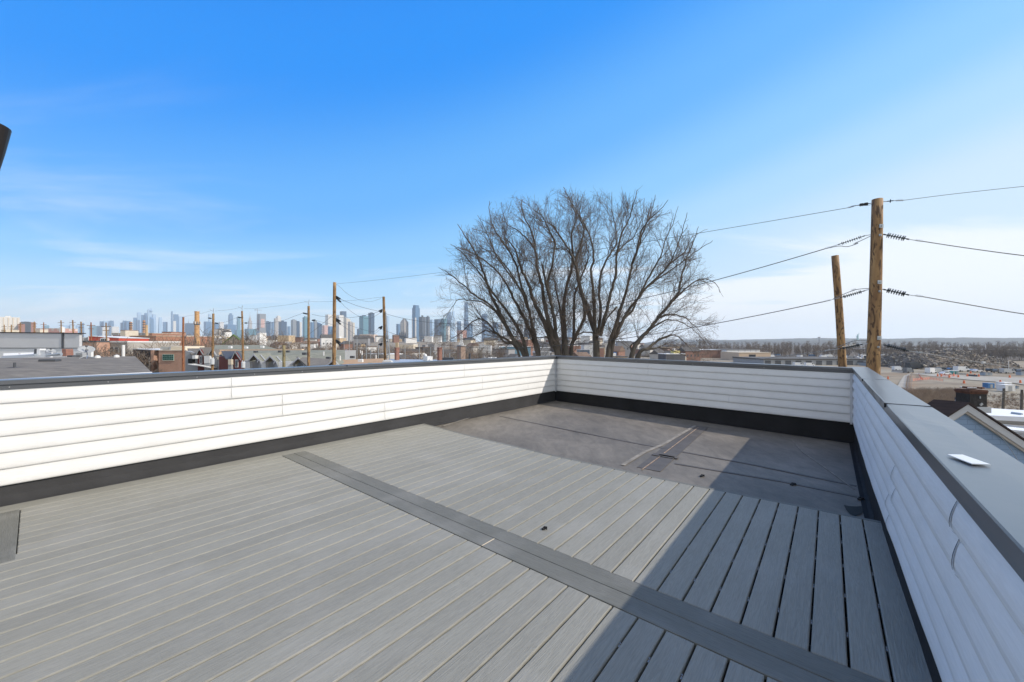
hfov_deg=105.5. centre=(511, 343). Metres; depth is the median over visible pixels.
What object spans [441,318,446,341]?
tower
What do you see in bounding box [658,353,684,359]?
town building
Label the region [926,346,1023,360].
woodland
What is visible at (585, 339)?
town building
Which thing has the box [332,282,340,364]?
utility pole
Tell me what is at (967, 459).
shim
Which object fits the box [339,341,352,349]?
town building
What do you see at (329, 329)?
tower
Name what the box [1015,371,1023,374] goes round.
skip edge
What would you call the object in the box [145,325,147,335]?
smokestack
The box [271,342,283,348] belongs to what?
town building
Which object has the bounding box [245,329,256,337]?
tower
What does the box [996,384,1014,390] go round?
white trailer
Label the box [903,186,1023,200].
power line
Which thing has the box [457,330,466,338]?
tower
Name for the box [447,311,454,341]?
tower
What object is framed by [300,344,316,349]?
town building
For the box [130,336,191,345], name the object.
brick mill
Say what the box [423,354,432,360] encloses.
vent tower
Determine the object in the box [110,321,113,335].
tower
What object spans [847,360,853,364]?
window
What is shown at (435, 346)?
town building
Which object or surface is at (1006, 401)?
brush
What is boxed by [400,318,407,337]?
tower
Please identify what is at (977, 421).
blue gabled house
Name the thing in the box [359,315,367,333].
tower
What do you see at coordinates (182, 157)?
sky
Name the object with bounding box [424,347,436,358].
scrub tree
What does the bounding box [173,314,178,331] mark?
tower
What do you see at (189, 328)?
tower
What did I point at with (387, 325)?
tower
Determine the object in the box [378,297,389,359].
utility pole
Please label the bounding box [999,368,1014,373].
parked van
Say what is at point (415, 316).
tower
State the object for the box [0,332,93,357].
panelled house
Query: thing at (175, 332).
brick hall
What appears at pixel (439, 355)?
chimney
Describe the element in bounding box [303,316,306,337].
tower
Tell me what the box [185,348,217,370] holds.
townhouse
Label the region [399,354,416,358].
town building
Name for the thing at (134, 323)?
tower
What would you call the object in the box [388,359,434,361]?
flat roofed house
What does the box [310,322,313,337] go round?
tower
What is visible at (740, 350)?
depot
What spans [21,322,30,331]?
tower
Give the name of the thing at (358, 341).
town building
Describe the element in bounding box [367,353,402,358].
town building
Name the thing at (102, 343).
brick rowhouse
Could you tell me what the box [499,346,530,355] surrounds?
blue warehouse
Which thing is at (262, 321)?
tower
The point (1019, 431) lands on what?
flat roofed house
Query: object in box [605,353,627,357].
town building
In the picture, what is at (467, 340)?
town building
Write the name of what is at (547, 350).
grey workshop
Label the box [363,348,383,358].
scrub tree
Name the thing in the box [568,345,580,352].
town building
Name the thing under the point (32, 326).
tower
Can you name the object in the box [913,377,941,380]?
fence
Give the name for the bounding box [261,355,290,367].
gabled unit
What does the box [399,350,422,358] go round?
scrub tree
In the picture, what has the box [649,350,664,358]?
town building
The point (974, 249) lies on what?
power line
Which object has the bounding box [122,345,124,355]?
white pipe
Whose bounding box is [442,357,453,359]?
condenser
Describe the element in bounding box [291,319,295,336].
tower
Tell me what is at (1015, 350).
scrub tree
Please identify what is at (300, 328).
tower
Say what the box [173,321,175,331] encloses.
tower
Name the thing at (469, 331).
tower
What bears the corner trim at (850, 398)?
attached to the parapet wall at (953, 529)
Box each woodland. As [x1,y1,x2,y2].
[658,339,1023,354]
[746,344,919,356]
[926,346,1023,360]
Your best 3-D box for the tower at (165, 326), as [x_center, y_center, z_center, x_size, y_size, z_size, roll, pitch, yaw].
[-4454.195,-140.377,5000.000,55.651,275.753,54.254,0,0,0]
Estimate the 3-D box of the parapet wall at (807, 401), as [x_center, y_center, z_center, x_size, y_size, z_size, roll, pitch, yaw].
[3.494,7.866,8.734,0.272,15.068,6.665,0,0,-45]
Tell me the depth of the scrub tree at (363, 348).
253.42 m
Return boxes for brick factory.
[111,333,184,335]
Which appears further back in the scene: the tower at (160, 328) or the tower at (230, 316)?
the tower at (230, 316)
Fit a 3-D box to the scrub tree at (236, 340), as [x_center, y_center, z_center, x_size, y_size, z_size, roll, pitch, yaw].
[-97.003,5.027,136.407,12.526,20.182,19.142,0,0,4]
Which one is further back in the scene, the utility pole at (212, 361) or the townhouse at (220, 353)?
the townhouse at (220, 353)
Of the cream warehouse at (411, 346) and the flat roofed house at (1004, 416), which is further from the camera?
the cream warehouse at (411, 346)
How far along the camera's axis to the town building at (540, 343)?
421.23 m
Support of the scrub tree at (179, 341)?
on the ground
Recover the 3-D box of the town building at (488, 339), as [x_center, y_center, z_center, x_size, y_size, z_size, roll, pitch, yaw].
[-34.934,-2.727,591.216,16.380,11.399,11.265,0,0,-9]
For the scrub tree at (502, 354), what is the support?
on the ground
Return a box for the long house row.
[214,345,355,367]
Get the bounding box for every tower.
[0,316,19,331]
[18,324,24,331]
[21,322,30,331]
[31,322,35,331]
[89,326,98,335]
[99,321,102,335]
[102,327,108,335]
[103,321,109,335]
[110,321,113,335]
[111,327,118,335]
[133,318,136,329]
[137,312,141,332]
[141,315,145,332]
[147,308,151,332]
[149,317,153,332]
[152,314,155,332]
[158,317,162,332]
[163,322,167,331]
[171,311,172,331]
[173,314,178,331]
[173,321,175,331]
[179,316,182,331]
[185,323,193,334]
[204,321,211,335]
[218,322,223,328]
[224,324,235,334]
[228,313,232,324]
[234,330,241,338]
[237,318,239,329]
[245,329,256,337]
[248,316,251,328]
[257,314,265,332]
[266,321,270,335]
[271,322,273,335]
[274,318,277,336]
[278,321,286,334]
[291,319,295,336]
[296,321,298,336]
[299,322,301,336]
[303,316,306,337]
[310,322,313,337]
[313,321,316,337]
[317,322,321,338]
[322,325,327,333]
[325,314,331,325]
[328,326,331,333]
[336,315,343,324]
[336,325,343,337]
[344,317,349,340]
[348,322,351,341]
[352,323,354,340]
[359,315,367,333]
[368,312,373,333]
[386,316,388,334]
[396,324,399,334]
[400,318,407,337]
[412,305,419,341]
[419,315,425,341]
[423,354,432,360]
[426,316,429,335]
[430,320,433,336]
[434,319,440,334]
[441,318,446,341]
[446,326,449,341]
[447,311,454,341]
[457,321,460,329]
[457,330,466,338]
[464,302,468,329]
[466,323,472,337]
[482,314,486,341]
[492,322,498,340]
[567,328,571,336]
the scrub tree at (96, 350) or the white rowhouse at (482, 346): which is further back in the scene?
the white rowhouse at (482, 346)
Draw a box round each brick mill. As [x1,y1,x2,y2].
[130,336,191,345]
[192,336,211,345]
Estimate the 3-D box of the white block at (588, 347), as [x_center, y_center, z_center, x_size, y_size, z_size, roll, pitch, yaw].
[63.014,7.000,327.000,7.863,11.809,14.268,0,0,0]
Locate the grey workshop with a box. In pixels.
[540,347,549,355]
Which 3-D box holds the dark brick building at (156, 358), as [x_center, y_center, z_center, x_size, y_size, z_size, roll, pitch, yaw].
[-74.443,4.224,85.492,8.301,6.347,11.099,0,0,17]
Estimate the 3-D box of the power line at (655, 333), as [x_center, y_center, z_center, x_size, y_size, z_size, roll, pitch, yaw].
[-1.661,-0.657,26.446,0.025,1.931,36.260,0,0,-42]
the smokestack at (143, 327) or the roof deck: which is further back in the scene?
the smokestack at (143, 327)
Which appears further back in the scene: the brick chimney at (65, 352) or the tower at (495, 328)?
the tower at (495, 328)
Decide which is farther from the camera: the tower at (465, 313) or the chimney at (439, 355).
the tower at (465, 313)
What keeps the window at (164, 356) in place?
in the brick building at (168, 355)
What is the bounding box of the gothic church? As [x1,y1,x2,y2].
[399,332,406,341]
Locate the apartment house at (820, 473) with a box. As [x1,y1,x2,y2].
[16,401,892,681]
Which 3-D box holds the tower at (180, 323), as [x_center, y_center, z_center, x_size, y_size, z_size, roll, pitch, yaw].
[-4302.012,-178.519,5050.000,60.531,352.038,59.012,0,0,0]
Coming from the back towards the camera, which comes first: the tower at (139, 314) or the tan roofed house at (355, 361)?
the tower at (139, 314)
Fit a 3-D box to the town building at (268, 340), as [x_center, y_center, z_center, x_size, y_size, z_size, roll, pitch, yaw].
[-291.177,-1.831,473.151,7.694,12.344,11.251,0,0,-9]
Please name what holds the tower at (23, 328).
on the ground
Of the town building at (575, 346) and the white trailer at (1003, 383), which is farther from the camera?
the town building at (575, 346)
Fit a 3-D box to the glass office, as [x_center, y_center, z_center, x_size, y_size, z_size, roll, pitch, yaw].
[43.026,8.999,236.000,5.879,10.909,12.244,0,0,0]
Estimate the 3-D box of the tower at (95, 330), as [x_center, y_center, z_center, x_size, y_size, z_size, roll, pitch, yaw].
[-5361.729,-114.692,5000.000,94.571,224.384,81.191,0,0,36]
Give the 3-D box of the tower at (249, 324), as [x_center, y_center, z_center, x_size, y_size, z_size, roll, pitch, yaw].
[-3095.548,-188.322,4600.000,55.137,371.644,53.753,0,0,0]
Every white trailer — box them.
[996,382,1011,384]
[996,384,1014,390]
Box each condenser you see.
[76,353,90,356]
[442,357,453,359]
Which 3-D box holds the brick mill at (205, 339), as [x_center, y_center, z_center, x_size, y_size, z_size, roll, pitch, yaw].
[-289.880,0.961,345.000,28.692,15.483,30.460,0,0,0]
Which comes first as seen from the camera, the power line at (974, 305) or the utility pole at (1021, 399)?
the power line at (974, 305)
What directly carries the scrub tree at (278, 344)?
on the ground
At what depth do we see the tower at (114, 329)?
4181.77 m
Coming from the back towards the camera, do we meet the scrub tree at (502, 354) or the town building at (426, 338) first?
the town building at (426, 338)
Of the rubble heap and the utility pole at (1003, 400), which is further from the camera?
the rubble heap
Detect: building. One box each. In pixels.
[35,328,77,332]
[36,329,47,331]
[110,341,180,355]
[133,348,159,372]
[158,346,204,371]
[215,328,230,335]
[221,330,231,337]
[249,335,256,341]
[257,333,265,344]
[267,337,277,345]
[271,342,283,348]
[295,337,303,341]
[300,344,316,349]
[303,341,317,344]
[320,334,331,349]
[336,337,345,341]
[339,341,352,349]
[353,335,369,349]
[356,344,376,351]
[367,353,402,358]
[375,335,382,341]
[392,335,398,342]
[399,349,420,351]
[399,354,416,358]
[404,338,416,342]
[415,345,432,355]
[424,336,432,341]
[427,344,440,350]
[434,335,441,341]
[442,350,456,356]
[463,338,475,344]
[466,343,478,351]
[483,338,494,344]
[493,349,514,357]
[518,339,532,355]
[539,342,550,351]
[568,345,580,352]
[573,352,591,356]
[581,336,591,342]
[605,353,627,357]
[614,346,624,355]
[615,341,631,357]
[640,347,652,353]
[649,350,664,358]
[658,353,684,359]
[678,347,700,360]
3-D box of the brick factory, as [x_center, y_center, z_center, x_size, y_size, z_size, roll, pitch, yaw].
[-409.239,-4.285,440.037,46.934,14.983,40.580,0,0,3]
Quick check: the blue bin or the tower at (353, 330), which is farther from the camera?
the tower at (353, 330)
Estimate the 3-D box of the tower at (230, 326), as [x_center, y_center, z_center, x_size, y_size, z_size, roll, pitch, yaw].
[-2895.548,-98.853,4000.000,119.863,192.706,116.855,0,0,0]
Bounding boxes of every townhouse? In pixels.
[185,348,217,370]
[200,347,222,370]
[216,350,223,369]
[219,351,241,369]
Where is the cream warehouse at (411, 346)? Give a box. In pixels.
[399,344,417,348]
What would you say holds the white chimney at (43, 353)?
on the flat roofed house at (5, 354)
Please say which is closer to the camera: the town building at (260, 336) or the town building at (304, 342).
the town building at (304, 342)
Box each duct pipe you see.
[1,354,36,357]
[45,353,62,356]
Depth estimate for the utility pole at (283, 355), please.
44.89 m
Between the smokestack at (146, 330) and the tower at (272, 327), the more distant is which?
the tower at (272, 327)
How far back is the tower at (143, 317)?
4988.04 m
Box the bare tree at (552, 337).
[425,184,725,360]
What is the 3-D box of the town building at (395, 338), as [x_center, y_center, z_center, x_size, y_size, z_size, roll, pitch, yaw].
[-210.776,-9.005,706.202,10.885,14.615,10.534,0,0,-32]
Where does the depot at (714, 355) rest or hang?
on the ground
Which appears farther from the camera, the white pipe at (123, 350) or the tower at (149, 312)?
the tower at (149, 312)
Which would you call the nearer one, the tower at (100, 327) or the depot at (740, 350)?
the depot at (740, 350)
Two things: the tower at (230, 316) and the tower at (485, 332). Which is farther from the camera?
the tower at (230, 316)
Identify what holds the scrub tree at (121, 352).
on the ground
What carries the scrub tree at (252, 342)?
on the ground
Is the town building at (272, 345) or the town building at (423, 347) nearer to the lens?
the town building at (423, 347)
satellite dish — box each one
[45,349,55,353]
[77,346,94,358]
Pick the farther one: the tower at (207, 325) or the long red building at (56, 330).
the tower at (207, 325)
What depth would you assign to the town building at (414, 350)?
260.48 m
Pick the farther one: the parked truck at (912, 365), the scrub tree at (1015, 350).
the scrub tree at (1015, 350)
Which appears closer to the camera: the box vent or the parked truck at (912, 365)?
the box vent
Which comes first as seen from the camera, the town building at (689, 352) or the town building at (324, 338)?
the town building at (689, 352)
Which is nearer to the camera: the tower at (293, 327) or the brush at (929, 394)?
the brush at (929, 394)
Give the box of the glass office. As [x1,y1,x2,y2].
[576,349,589,353]
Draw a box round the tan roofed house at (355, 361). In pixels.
[343,358,388,363]
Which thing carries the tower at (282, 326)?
on the ground
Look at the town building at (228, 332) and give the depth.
602.70 m
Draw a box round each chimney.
[39,350,52,357]
[62,349,73,355]
[394,347,399,359]
[437,347,441,359]
[456,345,465,359]
[954,386,990,412]
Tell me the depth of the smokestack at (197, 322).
298.88 m
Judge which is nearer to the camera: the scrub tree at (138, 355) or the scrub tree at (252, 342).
the scrub tree at (138, 355)
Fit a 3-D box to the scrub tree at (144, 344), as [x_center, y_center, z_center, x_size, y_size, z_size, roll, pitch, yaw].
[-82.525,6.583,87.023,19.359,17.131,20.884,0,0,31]
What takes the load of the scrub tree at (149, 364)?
on the ground
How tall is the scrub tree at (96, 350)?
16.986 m
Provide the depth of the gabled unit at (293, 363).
58.40 m
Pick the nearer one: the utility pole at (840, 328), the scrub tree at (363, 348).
the utility pole at (840, 328)
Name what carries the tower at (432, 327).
on the ground
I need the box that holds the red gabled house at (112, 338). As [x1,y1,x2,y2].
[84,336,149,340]
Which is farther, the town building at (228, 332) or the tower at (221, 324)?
the tower at (221, 324)
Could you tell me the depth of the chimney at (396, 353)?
46.82 m
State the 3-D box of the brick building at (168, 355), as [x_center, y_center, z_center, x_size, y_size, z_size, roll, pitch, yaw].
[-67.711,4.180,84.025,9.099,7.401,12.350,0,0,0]
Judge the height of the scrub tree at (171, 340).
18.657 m
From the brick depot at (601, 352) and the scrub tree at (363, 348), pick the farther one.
the brick depot at (601, 352)
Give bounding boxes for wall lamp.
[0,123,11,168]
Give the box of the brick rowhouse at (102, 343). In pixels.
[83,341,109,356]
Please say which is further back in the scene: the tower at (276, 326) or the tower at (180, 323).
the tower at (180, 323)
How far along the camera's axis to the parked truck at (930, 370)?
189.10 m
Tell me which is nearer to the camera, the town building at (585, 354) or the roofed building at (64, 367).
the roofed building at (64, 367)
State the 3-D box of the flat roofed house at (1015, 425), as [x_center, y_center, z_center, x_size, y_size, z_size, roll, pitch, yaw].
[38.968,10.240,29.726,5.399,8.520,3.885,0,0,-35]
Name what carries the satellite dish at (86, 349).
on the roofed building at (64, 367)
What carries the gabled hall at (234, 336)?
on the ground
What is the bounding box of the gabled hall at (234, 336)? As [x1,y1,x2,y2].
[224,334,240,344]
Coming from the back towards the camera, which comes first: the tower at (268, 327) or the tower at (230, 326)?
the tower at (230, 326)
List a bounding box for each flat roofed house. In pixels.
[3,352,33,355]
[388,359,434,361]
[987,408,1023,424]
[1003,424,1023,427]
[1006,426,1023,437]
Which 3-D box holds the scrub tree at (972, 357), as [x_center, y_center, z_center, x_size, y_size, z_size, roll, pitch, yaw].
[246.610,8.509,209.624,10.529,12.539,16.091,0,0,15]
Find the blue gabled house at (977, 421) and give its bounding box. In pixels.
[927,399,1023,463]
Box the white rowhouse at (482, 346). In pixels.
[479,345,491,354]
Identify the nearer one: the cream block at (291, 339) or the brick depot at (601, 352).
the brick depot at (601, 352)
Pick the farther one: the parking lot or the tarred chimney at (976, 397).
the parking lot
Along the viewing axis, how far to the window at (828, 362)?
261.42 m
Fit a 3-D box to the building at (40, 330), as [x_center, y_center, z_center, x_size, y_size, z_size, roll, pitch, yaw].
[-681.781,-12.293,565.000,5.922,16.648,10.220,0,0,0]
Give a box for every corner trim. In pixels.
[555,359,555,391]
[850,373,851,423]
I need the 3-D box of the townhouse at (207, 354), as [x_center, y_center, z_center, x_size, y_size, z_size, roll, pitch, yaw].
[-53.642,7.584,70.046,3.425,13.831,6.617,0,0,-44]
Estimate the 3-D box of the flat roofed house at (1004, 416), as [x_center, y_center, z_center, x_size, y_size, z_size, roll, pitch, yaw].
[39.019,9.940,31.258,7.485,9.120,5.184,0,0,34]
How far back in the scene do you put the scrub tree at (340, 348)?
295.08 m
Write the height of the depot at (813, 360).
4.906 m
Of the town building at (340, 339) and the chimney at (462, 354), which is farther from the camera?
the town building at (340, 339)
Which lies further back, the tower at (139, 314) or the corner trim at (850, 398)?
the tower at (139, 314)
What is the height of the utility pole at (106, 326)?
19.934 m
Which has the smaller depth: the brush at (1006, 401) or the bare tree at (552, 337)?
the bare tree at (552, 337)
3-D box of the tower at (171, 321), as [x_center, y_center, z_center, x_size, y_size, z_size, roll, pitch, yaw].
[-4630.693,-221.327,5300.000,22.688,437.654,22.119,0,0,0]
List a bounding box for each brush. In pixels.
[903,386,961,402]
[987,392,1023,409]
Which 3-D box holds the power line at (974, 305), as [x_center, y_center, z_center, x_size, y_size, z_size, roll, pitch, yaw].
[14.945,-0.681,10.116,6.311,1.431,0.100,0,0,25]
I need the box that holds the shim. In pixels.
[947,454,990,464]
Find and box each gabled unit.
[245,353,271,368]
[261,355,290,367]
[279,356,311,366]
[297,357,343,365]
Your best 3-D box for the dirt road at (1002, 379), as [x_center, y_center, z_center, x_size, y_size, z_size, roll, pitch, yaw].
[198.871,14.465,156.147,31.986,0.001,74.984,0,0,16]
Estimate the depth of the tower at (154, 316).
5088.99 m
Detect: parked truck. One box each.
[892,366,902,369]
[903,368,913,372]
[905,362,923,368]
[925,368,936,373]
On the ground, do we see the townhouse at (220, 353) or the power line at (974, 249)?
the townhouse at (220, 353)
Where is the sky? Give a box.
[0,0,1023,343]
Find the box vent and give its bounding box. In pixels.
[38,359,61,361]
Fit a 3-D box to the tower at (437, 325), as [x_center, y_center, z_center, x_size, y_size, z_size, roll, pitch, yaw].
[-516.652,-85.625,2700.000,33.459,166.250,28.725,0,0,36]
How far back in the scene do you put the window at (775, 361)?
263.15 m
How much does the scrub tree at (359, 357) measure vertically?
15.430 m
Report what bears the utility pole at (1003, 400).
on the ground
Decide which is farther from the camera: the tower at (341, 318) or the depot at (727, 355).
the tower at (341, 318)
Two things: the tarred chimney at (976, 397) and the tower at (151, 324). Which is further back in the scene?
the tower at (151, 324)
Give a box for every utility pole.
[87,322,94,340]
[101,323,110,340]
[182,317,183,370]
[208,308,217,369]
[238,306,246,368]
[282,345,285,366]
[303,302,315,365]
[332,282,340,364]
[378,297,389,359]
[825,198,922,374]
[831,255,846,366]
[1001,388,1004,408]
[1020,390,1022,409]
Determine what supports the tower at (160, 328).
on the ground
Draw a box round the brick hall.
[162,332,185,335]
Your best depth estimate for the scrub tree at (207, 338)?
138.60 m
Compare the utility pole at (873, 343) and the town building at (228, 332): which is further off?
the town building at (228, 332)
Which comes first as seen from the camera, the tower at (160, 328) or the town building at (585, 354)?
the town building at (585, 354)
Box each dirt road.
[898,373,910,389]
[913,373,1023,383]
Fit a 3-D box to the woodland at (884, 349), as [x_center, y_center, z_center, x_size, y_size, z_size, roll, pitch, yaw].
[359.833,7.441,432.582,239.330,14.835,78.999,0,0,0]
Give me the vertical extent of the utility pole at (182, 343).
18.912 m
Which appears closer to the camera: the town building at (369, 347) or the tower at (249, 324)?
the town building at (369, 347)
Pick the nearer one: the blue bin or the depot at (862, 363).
the blue bin
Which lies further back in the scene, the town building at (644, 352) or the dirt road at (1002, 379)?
the town building at (644, 352)
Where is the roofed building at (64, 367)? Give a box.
[0,356,151,378]
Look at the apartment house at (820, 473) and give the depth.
5.97 m
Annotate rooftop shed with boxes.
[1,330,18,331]
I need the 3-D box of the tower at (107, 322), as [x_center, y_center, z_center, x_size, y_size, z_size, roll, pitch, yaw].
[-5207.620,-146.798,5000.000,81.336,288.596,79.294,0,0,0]
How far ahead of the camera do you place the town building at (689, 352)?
311.00 m
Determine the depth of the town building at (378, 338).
771.37 m
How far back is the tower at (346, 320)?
3181.05 m
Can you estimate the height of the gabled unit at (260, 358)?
12.874 m
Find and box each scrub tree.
[84,335,129,356]
[95,342,144,360]
[96,345,149,361]
[98,337,172,355]
[98,339,157,355]
[98,346,158,372]
[133,350,158,371]
[158,333,191,345]
[163,336,196,345]
[180,324,235,346]
[195,332,228,346]
[210,333,255,344]
[231,327,306,348]
[233,331,299,348]
[324,342,343,349]
[350,345,368,358]
[353,344,376,352]
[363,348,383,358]
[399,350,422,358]
[400,344,428,357]
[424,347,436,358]
[442,345,478,358]
[476,348,496,358]
[485,345,509,357]
[951,349,986,368]
[1009,345,1022,360]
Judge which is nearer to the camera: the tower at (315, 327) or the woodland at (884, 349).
the woodland at (884, 349)
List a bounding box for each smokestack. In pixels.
[142,320,145,332]
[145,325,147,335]
[193,311,200,344]
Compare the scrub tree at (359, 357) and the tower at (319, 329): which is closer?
the scrub tree at (359, 357)
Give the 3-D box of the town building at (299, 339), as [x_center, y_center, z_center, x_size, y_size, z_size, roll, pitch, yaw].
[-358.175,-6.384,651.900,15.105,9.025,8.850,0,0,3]
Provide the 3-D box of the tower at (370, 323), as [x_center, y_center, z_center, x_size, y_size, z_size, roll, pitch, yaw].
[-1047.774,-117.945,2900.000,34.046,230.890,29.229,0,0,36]
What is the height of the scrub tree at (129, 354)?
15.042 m
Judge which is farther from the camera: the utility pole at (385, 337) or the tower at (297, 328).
the tower at (297, 328)
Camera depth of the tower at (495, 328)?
3887.15 m
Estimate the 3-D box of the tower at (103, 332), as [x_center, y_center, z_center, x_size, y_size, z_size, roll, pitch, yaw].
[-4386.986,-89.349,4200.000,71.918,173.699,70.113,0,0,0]
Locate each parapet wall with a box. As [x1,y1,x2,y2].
[0,356,555,506]
[550,355,854,442]
[849,367,1023,681]
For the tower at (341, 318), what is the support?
on the ground
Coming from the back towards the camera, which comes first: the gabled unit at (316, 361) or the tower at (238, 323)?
the tower at (238, 323)
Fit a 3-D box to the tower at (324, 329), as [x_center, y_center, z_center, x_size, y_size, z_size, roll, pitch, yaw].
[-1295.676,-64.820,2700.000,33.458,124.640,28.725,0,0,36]
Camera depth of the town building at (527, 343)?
335.61 m
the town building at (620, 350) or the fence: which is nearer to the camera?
the fence
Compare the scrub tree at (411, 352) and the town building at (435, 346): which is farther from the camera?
the town building at (435, 346)
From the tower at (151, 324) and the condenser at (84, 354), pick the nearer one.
the condenser at (84, 354)
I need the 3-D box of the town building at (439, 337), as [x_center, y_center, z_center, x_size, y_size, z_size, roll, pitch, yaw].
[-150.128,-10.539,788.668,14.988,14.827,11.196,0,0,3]
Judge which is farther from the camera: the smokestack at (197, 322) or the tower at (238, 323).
the tower at (238, 323)
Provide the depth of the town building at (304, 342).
460.62 m
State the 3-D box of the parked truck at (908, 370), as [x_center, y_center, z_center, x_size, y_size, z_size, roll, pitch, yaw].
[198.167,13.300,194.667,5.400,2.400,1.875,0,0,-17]
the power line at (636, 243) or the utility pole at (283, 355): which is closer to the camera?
the power line at (636, 243)
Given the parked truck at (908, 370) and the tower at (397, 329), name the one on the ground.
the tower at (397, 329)
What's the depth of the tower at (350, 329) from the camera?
2993.93 m
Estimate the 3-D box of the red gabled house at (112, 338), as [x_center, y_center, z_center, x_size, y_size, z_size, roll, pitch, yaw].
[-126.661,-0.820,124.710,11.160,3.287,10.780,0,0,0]
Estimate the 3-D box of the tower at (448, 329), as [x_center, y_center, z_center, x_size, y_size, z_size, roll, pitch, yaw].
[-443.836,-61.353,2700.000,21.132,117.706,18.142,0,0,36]
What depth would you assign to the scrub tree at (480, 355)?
153.72 m
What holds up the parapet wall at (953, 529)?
on the apartment house at (820, 473)
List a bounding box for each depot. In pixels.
[600,348,603,356]
[676,349,720,357]
[715,349,759,351]
[721,352,770,359]
[732,357,865,364]
[857,362,884,365]
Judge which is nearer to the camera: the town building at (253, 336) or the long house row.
the long house row
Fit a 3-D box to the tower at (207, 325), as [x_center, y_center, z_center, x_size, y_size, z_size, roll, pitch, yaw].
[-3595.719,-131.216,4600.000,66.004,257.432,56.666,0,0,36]
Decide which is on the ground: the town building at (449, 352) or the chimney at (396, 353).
the town building at (449, 352)
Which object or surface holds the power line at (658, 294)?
hanging from the utility pole at (873, 343)
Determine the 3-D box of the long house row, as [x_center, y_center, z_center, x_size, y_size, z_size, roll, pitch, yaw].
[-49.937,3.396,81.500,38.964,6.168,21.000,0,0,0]
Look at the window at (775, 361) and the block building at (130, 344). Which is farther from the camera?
the window at (775, 361)
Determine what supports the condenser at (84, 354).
on the roofed building at (64, 367)
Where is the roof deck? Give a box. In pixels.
[0,424,931,681]
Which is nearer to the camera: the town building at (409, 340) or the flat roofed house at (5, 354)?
the flat roofed house at (5, 354)
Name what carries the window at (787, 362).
in the depot at (813, 360)
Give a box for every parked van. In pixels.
[953,366,969,371]
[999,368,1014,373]
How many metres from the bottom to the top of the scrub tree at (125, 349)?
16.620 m
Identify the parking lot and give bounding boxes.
[888,367,909,372]
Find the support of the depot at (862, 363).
on the ground
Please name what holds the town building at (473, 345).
on the ground
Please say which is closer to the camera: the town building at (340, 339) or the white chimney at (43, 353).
the white chimney at (43, 353)
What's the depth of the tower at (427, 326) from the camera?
2995.23 m
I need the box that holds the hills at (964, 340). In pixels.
[647,337,1023,344]
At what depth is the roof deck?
2.50 m
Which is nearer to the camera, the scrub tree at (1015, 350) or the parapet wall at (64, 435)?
the parapet wall at (64, 435)
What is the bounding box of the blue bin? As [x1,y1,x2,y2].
[982,383,994,387]
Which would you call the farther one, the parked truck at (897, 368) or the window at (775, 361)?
the window at (775, 361)
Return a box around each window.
[162,354,173,359]
[774,360,781,363]
[785,360,791,364]
[815,360,822,364]
[826,360,832,364]
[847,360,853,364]
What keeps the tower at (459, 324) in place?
on the ground
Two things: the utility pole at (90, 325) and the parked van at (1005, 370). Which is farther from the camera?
the parked van at (1005, 370)
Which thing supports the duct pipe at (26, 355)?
on the flat roofed house at (5, 354)
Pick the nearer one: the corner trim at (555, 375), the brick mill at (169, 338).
the corner trim at (555, 375)
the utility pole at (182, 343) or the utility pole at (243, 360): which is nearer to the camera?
the utility pole at (243, 360)
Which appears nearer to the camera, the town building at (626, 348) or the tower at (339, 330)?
the town building at (626, 348)
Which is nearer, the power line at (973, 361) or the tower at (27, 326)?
the power line at (973, 361)
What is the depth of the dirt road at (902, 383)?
145.07 m
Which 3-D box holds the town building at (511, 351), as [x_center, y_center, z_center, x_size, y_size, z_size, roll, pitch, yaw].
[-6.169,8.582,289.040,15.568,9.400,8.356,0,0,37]
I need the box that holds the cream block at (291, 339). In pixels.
[278,335,294,342]
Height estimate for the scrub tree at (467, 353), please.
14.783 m
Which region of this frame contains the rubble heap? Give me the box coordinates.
[857,349,1023,369]
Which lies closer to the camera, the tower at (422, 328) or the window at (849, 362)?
the window at (849, 362)
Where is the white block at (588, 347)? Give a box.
[581,345,592,356]
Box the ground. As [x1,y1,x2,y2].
[249,341,1023,409]
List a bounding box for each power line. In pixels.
[338,208,844,283]
[379,249,823,323]
[382,301,824,347]
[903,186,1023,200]
[923,241,1023,255]
[923,296,1023,313]
[924,353,1023,369]
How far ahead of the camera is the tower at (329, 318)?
3583.93 m
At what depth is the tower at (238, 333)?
3481.50 m
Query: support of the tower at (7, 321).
on the ground
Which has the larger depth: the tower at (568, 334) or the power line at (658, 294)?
the tower at (568, 334)
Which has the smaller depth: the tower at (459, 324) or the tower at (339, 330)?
the tower at (339, 330)

